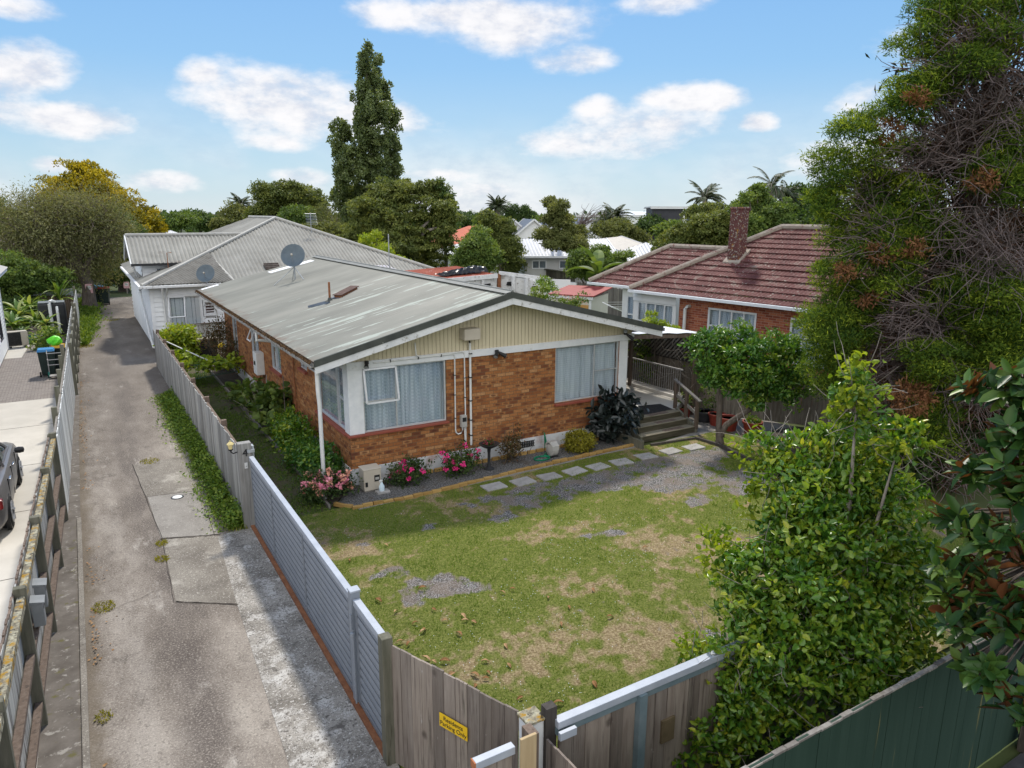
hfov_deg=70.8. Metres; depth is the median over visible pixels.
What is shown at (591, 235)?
house
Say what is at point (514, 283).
derelict garage
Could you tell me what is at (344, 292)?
roof vent
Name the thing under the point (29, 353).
brick path
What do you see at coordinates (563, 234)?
tree
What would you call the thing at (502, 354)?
floodlight
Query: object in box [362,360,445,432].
window
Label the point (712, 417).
plant pot
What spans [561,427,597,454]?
ball shrub
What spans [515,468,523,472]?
edging brick
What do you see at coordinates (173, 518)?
concrete patch
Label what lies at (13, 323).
strap plant
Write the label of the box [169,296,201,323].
window
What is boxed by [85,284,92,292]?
warning sign
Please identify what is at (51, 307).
water tank
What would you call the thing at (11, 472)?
parked car
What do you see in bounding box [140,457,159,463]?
moss tuft
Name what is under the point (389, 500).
edging brick
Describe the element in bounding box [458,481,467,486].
edging brick
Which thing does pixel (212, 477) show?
weed strip
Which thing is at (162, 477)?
concrete patch
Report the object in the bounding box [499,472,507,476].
edging brick
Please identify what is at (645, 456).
stepping slab
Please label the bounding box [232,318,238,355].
window
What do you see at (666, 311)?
window
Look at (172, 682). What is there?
driveway
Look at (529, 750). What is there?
timber board
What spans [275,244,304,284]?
satellite dish
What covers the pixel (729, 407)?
timber fence
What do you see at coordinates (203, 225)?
tree
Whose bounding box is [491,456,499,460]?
edging brick
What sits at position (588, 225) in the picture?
house
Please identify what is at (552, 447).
hose reel
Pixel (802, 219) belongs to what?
tree
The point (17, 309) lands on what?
strap plant
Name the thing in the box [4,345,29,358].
concrete path
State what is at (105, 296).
wheelie bin
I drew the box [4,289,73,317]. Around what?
timber fence
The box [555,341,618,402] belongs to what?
window
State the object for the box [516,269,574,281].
timber fence
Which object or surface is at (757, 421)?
plant pot
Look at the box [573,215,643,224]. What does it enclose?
house
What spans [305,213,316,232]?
aerial
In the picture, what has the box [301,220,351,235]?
tree
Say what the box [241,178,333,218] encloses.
tree
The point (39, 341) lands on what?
shrub
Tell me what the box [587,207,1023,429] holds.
brick house
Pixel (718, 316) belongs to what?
window
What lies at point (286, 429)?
shrub
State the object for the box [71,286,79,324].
timber fence
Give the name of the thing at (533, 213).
tree
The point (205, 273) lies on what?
satellite dish
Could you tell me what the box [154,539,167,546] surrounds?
moss tuft
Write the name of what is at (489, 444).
bird bath
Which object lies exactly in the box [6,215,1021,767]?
ground
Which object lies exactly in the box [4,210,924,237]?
trees
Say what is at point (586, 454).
edging brick
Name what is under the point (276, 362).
window
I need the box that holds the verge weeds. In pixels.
[77,297,112,344]
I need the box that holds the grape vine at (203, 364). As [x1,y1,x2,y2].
[167,341,245,378]
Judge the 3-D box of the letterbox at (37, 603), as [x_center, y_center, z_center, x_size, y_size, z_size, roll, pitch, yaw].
[-6.153,2.944,9.374,0.160,0.365,0.220,-8,15,-30]
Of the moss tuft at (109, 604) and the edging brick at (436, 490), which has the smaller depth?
the moss tuft at (109, 604)
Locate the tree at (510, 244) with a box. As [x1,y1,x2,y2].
[475,208,528,275]
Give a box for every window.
[0,318,3,342]
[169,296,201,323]
[205,302,214,313]
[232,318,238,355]
[251,330,258,350]
[271,343,280,372]
[319,367,344,429]
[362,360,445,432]
[532,260,546,268]
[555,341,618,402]
[559,260,565,268]
[626,295,632,318]
[636,301,675,325]
[707,307,756,340]
[789,318,825,364]
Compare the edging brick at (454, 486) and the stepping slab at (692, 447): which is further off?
the stepping slab at (692, 447)
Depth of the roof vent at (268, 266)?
35.57 m
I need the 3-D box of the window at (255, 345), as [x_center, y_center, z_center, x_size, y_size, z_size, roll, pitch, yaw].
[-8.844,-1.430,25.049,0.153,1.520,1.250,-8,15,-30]
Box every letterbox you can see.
[29,595,46,627]
[32,578,48,606]
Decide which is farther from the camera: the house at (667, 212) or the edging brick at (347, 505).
the house at (667, 212)
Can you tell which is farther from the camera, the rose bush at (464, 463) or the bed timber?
the bed timber
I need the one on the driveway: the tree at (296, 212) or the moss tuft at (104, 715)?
the moss tuft at (104, 715)
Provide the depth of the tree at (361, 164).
64.06 m
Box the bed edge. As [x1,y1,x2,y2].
[358,446,635,509]
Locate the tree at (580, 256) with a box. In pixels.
[563,242,636,286]
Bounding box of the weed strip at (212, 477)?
[146,385,244,533]
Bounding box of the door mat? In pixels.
[638,404,671,414]
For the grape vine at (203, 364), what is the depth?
26.49 m
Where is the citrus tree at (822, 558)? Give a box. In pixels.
[670,322,959,767]
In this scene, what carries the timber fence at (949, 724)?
on the ground at (1004, 755)
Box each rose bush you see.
[297,458,364,508]
[383,453,437,488]
[433,439,484,479]
[495,421,532,463]
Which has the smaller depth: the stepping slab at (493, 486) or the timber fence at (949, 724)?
the timber fence at (949, 724)
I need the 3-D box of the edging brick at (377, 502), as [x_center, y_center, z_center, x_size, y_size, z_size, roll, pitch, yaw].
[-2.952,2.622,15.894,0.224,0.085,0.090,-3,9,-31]
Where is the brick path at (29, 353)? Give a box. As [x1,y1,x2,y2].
[22,345,37,357]
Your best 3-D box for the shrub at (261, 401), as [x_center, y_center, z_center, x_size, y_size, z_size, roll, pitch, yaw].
[-7.832,0.406,22.344,1.638,1.996,5.857,-9,16,-34]
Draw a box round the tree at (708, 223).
[648,200,730,291]
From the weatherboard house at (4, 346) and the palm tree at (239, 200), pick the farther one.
the palm tree at (239, 200)
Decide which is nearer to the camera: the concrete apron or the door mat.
the concrete apron
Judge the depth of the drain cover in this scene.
16.26 m
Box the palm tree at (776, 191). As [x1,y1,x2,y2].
[744,166,793,199]
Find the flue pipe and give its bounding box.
[325,282,332,301]
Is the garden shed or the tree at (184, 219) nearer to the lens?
the garden shed
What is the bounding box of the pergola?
[628,326,696,414]
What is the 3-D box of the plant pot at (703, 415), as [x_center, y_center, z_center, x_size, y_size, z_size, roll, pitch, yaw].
[6.002,0.575,22.347,0.799,1.190,0.760,-8,15,-30]
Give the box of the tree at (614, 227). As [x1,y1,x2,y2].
[588,216,651,242]
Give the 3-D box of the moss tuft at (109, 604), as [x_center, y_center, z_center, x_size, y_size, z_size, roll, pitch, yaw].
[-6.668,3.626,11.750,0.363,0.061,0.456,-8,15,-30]
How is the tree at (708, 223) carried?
on the ground at (1004, 755)
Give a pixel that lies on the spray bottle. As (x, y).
(381, 487)
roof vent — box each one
[263,262,279,269]
[331,285,358,298]
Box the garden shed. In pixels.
[548,285,611,312]
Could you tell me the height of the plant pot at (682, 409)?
0.979 m
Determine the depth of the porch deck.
21.31 m
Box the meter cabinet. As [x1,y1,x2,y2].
[358,463,380,492]
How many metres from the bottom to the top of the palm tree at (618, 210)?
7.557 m
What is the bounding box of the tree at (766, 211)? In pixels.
[724,182,798,297]
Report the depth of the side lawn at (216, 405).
19.70 m
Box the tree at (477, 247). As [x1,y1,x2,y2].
[448,224,508,272]
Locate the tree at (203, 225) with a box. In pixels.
[173,208,216,232]
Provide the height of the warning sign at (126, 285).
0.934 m
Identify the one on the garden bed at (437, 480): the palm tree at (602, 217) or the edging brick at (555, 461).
the edging brick at (555, 461)
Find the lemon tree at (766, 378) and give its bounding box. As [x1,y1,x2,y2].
[677,316,820,443]
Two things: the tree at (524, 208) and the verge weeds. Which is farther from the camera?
the tree at (524, 208)
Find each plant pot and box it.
[672,387,692,417]
[694,385,716,422]
[708,411,725,425]
[722,414,738,431]
[742,412,763,435]
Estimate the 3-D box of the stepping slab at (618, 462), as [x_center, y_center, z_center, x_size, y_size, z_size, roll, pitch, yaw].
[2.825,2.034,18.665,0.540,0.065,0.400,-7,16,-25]
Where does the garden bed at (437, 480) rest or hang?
on the ground at (1004, 755)
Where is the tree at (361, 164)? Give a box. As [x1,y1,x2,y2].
[325,38,404,223]
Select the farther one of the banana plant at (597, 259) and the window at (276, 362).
the banana plant at (597, 259)
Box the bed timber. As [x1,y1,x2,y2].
[614,432,643,448]
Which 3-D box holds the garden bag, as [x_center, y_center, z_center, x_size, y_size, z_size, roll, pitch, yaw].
[-18.252,-1.738,28.726,0.445,0.398,0.503,7,15,27]
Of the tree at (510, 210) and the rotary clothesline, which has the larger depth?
the tree at (510, 210)
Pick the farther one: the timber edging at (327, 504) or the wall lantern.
the timber edging at (327, 504)
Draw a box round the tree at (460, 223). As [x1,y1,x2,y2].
[391,220,462,228]
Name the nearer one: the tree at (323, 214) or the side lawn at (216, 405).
the side lawn at (216, 405)
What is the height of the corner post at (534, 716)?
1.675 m
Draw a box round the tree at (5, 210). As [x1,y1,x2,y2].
[0,197,17,232]
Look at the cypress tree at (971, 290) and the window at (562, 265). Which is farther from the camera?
the window at (562, 265)
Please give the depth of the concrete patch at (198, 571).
12.97 m
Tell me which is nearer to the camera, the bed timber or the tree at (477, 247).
the bed timber
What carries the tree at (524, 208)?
on the ground at (1004, 755)
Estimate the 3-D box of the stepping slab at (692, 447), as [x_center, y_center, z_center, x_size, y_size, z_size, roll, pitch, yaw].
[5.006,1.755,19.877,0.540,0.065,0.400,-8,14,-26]
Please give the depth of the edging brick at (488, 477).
17.34 m
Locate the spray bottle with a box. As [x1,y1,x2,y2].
[379,480,384,490]
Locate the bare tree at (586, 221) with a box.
[577,204,604,226]
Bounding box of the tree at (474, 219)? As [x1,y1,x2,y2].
[471,212,481,225]
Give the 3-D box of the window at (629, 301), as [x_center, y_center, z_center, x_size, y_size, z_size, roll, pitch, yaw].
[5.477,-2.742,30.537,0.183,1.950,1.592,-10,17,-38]
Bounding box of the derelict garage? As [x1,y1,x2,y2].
[404,266,576,300]
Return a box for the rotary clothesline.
[602,302,621,311]
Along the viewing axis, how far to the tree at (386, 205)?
51.25 m
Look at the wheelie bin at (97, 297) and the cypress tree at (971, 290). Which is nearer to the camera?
the cypress tree at (971, 290)
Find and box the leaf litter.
[79,351,113,766]
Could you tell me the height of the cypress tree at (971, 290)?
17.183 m
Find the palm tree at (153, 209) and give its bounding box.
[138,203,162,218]
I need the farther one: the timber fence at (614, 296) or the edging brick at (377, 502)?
the timber fence at (614, 296)
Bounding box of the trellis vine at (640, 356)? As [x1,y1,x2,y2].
[628,334,703,389]
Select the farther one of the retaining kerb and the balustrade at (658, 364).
the balustrade at (658, 364)
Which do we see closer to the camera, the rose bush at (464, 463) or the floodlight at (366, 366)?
the floodlight at (366, 366)
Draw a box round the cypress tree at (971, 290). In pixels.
[785,0,1023,508]
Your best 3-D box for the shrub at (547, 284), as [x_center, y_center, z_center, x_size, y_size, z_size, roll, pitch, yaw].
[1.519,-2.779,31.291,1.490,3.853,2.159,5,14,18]
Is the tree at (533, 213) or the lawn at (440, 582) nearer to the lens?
the lawn at (440, 582)
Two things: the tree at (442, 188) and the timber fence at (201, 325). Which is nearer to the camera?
the timber fence at (201, 325)
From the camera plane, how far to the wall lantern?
14.30 m
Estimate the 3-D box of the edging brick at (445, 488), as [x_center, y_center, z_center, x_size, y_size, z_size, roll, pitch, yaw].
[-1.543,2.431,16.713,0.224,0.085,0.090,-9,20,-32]
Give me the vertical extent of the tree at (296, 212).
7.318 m
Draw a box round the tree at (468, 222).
[455,210,476,227]
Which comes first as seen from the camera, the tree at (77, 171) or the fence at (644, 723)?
the fence at (644, 723)
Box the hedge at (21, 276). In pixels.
[0,249,80,300]
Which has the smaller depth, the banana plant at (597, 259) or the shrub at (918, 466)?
the shrub at (918, 466)
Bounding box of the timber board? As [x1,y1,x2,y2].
[519,723,538,767]
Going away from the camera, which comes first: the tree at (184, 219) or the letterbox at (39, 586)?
the letterbox at (39, 586)
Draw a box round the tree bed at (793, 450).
[739,427,960,483]
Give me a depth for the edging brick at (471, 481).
17.08 m
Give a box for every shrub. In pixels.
[2,291,47,326]
[25,325,66,350]
[152,322,204,355]
[216,375,299,440]
[265,404,318,467]
[282,432,346,481]
[527,274,560,300]
[556,290,588,306]
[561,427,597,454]
[641,309,680,384]
[823,398,984,496]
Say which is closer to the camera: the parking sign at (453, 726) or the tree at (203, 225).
the parking sign at (453, 726)
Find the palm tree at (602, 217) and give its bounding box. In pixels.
[590,208,620,229]
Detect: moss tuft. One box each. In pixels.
[90,599,115,613]
[94,708,112,723]
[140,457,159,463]
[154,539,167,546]
[155,554,169,562]
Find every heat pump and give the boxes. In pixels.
[7,330,28,348]
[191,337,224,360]
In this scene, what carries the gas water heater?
attached to the brick house at (437, 375)
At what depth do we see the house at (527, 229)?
90.46 m
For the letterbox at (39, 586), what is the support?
attached to the timber fence at (24, 650)
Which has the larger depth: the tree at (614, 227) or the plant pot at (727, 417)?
the tree at (614, 227)
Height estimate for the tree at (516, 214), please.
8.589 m
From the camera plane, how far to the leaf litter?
12.56 m
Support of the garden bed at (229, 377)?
on the ground at (1004, 755)
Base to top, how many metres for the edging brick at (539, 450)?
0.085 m
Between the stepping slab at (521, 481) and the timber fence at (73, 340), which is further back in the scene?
the timber fence at (73, 340)
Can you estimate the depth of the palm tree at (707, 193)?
54.38 m
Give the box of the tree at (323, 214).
[303,202,346,225]
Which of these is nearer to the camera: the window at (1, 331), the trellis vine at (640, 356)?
the trellis vine at (640, 356)
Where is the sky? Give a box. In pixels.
[0,0,1023,214]
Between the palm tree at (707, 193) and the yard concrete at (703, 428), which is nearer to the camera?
the yard concrete at (703, 428)
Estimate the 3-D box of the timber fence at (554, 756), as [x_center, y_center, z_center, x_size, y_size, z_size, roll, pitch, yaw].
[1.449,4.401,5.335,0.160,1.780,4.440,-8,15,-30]
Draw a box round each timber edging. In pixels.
[210,371,330,508]
[650,434,781,476]
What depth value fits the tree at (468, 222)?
130.29 m
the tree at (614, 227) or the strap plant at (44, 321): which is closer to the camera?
the strap plant at (44, 321)
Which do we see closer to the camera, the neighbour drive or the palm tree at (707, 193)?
the neighbour drive
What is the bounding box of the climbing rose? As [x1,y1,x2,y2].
[193,303,242,373]
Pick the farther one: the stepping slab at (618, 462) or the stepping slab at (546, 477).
the stepping slab at (618, 462)
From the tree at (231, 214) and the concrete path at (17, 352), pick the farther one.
the tree at (231, 214)
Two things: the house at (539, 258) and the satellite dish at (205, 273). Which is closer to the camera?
the satellite dish at (205, 273)
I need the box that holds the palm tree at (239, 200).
[227,192,253,207]
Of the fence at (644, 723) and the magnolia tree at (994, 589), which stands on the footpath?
the magnolia tree at (994, 589)
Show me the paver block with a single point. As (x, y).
(385, 491)
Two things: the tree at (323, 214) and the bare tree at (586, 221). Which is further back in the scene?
the bare tree at (586, 221)
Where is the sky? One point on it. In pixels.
(615, 103)
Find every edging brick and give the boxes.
[333,502,343,507]
[342,503,352,507]
[352,504,362,509]
[362,501,372,506]
[373,500,383,504]
[383,498,393,502]
[393,497,403,500]
[403,494,412,499]
[413,492,422,497]
[422,491,431,495]
[431,488,441,492]
[434,467,442,471]
[440,486,450,490]
[449,484,458,488]
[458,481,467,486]
[466,480,475,484]
[483,476,492,480]
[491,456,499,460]
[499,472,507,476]
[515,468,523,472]
[535,448,543,451]
[552,459,560,463]
[560,457,567,462]
[580,452,588,457]
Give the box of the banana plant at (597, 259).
[566,244,623,285]
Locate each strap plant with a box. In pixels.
[2,297,38,322]
[3,310,34,330]
[13,294,44,327]
[20,308,55,334]
[31,311,61,336]
[35,276,81,300]
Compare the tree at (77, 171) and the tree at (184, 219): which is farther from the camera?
the tree at (184, 219)
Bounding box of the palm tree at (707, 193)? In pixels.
[685,179,726,203]
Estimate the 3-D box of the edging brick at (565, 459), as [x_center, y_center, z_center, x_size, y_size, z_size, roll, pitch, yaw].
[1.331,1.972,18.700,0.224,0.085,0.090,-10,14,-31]
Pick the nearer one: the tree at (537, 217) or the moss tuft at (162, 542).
the moss tuft at (162, 542)
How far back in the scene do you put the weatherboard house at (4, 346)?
32.19 m
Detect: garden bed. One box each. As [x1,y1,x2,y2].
[211,368,349,507]
[339,438,625,505]
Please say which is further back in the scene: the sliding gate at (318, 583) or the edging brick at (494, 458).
the edging brick at (494, 458)
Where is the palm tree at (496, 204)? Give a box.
[485,193,512,215]
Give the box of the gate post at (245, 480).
[236,440,254,527]
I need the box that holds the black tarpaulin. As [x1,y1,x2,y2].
[434,265,487,275]
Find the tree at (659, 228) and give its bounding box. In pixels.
[649,219,683,238]
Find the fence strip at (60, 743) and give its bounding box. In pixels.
[37,324,81,767]
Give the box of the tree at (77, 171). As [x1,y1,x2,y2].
[32,157,168,232]
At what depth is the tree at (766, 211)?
41.88 m
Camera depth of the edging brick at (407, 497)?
16.19 m
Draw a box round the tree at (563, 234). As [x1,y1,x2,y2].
[528,195,590,252]
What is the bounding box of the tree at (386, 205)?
[336,175,466,267]
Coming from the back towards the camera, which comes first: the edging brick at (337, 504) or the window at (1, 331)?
the window at (1, 331)
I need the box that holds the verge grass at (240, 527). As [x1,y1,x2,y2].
[153,391,247,532]
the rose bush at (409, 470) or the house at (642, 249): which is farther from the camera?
the house at (642, 249)
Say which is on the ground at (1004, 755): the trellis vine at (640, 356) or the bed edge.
the bed edge
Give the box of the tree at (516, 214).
[510,203,521,222]
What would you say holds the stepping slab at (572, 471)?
on the lawn at (440, 582)
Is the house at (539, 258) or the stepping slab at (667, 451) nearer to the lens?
the stepping slab at (667, 451)
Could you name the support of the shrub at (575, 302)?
on the back lawn
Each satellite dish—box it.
[196,265,214,286]
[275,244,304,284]
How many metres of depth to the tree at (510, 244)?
49.88 m
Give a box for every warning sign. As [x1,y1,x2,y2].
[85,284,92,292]
[123,282,129,293]
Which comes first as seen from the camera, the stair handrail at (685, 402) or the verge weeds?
the stair handrail at (685, 402)
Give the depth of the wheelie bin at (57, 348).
28.75 m
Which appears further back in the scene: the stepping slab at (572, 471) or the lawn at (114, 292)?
the lawn at (114, 292)
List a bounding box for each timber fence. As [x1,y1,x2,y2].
[0,432,68,767]
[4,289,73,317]
[47,344,74,510]
[65,303,79,394]
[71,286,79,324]
[153,329,240,505]
[175,321,226,346]
[378,631,518,767]
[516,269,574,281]
[541,700,576,767]
[551,278,622,316]
[627,334,977,437]
[741,636,1023,767]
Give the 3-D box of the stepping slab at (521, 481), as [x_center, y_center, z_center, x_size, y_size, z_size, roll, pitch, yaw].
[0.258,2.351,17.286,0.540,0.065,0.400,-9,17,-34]
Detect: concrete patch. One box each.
[133,456,203,496]
[148,490,217,537]
[162,536,236,603]
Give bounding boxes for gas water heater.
[252,351,264,380]
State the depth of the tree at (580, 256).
39.80 m
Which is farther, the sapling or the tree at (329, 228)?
the tree at (329, 228)
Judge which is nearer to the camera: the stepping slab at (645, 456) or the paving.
the stepping slab at (645, 456)
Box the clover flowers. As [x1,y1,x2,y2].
[348,487,745,701]
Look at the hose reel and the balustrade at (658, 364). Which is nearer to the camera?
the hose reel
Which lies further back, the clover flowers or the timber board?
the clover flowers
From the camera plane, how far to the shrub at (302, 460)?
17.24 m
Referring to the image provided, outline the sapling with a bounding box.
[357,229,411,259]
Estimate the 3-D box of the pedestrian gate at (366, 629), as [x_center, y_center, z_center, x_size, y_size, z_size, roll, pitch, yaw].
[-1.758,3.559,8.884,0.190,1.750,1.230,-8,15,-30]
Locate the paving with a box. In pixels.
[0,356,57,402]
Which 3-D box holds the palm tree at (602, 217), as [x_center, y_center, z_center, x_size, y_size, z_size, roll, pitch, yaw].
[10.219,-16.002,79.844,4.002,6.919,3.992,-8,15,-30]
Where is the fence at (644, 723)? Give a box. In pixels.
[471,598,867,767]
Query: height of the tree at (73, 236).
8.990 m
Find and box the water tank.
[37,299,67,335]
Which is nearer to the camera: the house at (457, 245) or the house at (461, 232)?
the house at (457, 245)
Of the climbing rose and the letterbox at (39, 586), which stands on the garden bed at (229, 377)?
the climbing rose
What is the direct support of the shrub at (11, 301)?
on the garden soil
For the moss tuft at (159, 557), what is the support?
on the driveway
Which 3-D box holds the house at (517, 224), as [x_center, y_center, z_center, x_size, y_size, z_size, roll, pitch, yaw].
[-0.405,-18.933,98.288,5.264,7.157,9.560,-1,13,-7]
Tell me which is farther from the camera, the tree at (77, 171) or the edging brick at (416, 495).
the tree at (77, 171)
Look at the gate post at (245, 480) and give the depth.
14.54 m
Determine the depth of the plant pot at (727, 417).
21.38 m
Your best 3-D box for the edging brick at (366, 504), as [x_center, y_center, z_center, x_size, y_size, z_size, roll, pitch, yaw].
[-3.161,2.644,15.779,0.224,0.085,0.090,-9,13,-24]
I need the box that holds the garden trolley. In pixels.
[46,350,60,377]
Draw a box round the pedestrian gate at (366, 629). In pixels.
[347,585,384,739]
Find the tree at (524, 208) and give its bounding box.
[519,204,531,218]
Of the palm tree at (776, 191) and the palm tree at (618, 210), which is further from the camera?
the palm tree at (618, 210)
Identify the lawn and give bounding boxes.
[76,282,131,297]
[184,358,330,515]
[299,431,1019,767]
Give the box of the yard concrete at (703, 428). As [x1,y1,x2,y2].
[667,407,793,440]
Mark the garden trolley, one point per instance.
(50, 375)
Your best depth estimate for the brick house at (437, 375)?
18.48 m
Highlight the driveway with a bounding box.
[77,294,288,767]
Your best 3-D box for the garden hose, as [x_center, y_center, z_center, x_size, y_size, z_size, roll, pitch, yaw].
[0.874,1.661,19.001,0.394,0.506,0.952,5,14,21]
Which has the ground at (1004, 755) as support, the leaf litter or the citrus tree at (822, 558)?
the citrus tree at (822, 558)
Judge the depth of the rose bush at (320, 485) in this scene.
15.88 m
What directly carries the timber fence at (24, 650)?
on the fence strip at (60, 743)
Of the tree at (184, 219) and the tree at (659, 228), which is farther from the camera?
the tree at (184, 219)
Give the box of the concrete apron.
[218,526,399,767]
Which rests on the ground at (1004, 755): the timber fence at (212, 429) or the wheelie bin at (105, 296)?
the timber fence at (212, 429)
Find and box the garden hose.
[533,433,549,460]
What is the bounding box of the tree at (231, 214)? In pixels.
[206,198,252,229]
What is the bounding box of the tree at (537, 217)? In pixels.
[530,214,541,220]
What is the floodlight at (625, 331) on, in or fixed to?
attached to the brick house at (437, 375)
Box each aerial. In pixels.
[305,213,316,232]
[388,234,389,267]
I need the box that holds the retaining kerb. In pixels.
[77,517,90,767]
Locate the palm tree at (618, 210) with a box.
[597,202,635,219]
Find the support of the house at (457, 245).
on the ground at (1004, 755)
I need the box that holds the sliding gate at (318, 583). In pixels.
[247,444,382,756]
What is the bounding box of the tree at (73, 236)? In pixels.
[0,171,160,307]
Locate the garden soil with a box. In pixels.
[7,318,69,344]
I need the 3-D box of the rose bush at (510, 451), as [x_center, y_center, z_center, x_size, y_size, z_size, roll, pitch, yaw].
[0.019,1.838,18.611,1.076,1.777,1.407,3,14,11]
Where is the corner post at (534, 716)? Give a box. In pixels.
[517,706,544,767]
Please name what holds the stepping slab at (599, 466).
on the lawn at (440, 582)
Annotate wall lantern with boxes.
[227,440,236,453]
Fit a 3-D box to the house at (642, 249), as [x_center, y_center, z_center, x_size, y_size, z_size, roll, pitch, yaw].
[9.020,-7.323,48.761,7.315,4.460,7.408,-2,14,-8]
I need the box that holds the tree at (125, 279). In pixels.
[83,204,148,291]
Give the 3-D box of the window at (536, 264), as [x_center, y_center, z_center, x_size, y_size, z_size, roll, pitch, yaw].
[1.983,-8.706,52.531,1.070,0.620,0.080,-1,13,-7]
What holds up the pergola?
on the yard concrete at (703, 428)
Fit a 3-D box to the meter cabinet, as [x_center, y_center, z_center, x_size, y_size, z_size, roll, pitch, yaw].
[-3.283,2.183,16.688,0.440,0.565,0.362,-8,15,-30]
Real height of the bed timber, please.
0.240 m
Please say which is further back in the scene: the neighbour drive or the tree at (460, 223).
the tree at (460, 223)
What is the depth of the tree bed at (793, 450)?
20.48 m
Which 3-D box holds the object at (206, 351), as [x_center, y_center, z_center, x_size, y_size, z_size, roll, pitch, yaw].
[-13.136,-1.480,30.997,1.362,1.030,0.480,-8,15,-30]
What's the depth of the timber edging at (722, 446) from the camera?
20.06 m
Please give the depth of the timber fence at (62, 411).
18.78 m
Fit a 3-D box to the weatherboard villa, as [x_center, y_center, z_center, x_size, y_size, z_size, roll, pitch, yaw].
[-14.002,-6.657,41.995,15.060,6.106,16.067,-8,15,-30]
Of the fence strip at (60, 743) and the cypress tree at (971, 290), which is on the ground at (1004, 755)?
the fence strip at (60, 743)
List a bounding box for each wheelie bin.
[36,347,56,376]
[51,343,65,368]
[94,286,100,302]
[97,287,109,304]
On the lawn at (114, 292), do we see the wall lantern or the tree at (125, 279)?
the tree at (125, 279)
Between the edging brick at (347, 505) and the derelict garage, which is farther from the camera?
the derelict garage
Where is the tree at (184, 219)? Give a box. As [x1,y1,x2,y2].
[160,207,203,232]
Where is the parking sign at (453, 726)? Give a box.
[439,712,467,741]
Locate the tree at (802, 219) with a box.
[784,181,845,224]
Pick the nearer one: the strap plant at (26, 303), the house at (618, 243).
the strap plant at (26, 303)
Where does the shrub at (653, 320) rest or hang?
on the yard concrete at (703, 428)
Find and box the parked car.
[0,442,23,529]
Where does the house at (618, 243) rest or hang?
on the ground at (1004, 755)
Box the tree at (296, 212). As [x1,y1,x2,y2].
[277,203,329,223]
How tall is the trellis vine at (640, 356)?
2.539 m
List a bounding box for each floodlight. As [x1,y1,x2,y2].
[364,361,368,368]
[493,350,506,358]
[623,329,634,340]
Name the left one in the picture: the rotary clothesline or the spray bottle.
the spray bottle
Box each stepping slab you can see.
[480,481,507,491]
[509,476,536,486]
[536,472,562,481]
[561,466,587,475]
[585,462,610,470]
[609,458,633,465]
[633,452,657,459]
[658,447,681,454]
[681,443,705,450]
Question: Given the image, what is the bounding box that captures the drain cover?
[171,495,183,499]
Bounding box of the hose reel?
[545,440,558,457]
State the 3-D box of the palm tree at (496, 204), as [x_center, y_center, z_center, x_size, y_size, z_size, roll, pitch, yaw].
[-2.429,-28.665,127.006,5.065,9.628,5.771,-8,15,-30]
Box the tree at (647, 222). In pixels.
[633,213,664,243]
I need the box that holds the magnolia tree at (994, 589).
[919,357,1023,752]
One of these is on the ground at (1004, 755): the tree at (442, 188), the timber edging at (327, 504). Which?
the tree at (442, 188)
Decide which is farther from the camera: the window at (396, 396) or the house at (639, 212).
the house at (639, 212)
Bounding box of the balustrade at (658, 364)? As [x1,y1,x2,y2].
[627,356,682,394]
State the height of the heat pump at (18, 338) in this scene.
0.780 m
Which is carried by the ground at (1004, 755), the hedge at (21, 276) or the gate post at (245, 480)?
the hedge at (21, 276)
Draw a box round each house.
[0,265,8,367]
[195,255,664,498]
[433,244,510,276]
[434,226,473,246]
[512,219,521,233]
[514,218,541,238]
[518,238,615,282]
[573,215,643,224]
[573,218,592,230]
[586,218,601,238]
[586,242,706,292]
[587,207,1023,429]
[599,236,641,251]
[621,211,645,217]
[644,206,692,243]
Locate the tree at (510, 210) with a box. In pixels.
[501,203,515,218]
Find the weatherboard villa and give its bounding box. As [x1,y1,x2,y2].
[120,215,433,348]
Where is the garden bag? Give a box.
[46,336,62,345]
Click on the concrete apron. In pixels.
(318, 722)
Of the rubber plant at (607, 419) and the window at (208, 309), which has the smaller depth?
the rubber plant at (607, 419)
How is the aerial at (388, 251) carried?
on the weatherboard villa
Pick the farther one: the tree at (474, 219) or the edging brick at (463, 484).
the tree at (474, 219)
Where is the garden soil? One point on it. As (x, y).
(33, 331)
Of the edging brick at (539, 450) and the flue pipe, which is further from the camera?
the flue pipe
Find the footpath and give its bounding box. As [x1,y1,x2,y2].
[1001,752,1023,767]
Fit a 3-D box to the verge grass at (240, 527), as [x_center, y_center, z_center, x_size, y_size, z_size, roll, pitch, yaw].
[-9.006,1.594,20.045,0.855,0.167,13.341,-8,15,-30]
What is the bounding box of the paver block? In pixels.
[375,488,389,494]
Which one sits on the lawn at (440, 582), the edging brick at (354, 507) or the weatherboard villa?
the edging brick at (354, 507)
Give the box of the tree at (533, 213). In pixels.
[524,209,538,218]
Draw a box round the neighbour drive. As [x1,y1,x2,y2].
[0,398,55,767]
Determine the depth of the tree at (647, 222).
95.12 m
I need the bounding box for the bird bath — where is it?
[479,439,498,470]
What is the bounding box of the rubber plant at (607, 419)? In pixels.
[584,384,648,444]
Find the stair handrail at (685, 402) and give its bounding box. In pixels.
[673,378,701,428]
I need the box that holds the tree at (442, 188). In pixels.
[431,176,459,265]
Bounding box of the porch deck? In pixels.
[622,380,696,441]
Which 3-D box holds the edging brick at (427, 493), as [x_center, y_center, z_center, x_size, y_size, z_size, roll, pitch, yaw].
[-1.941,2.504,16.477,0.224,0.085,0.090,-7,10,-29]

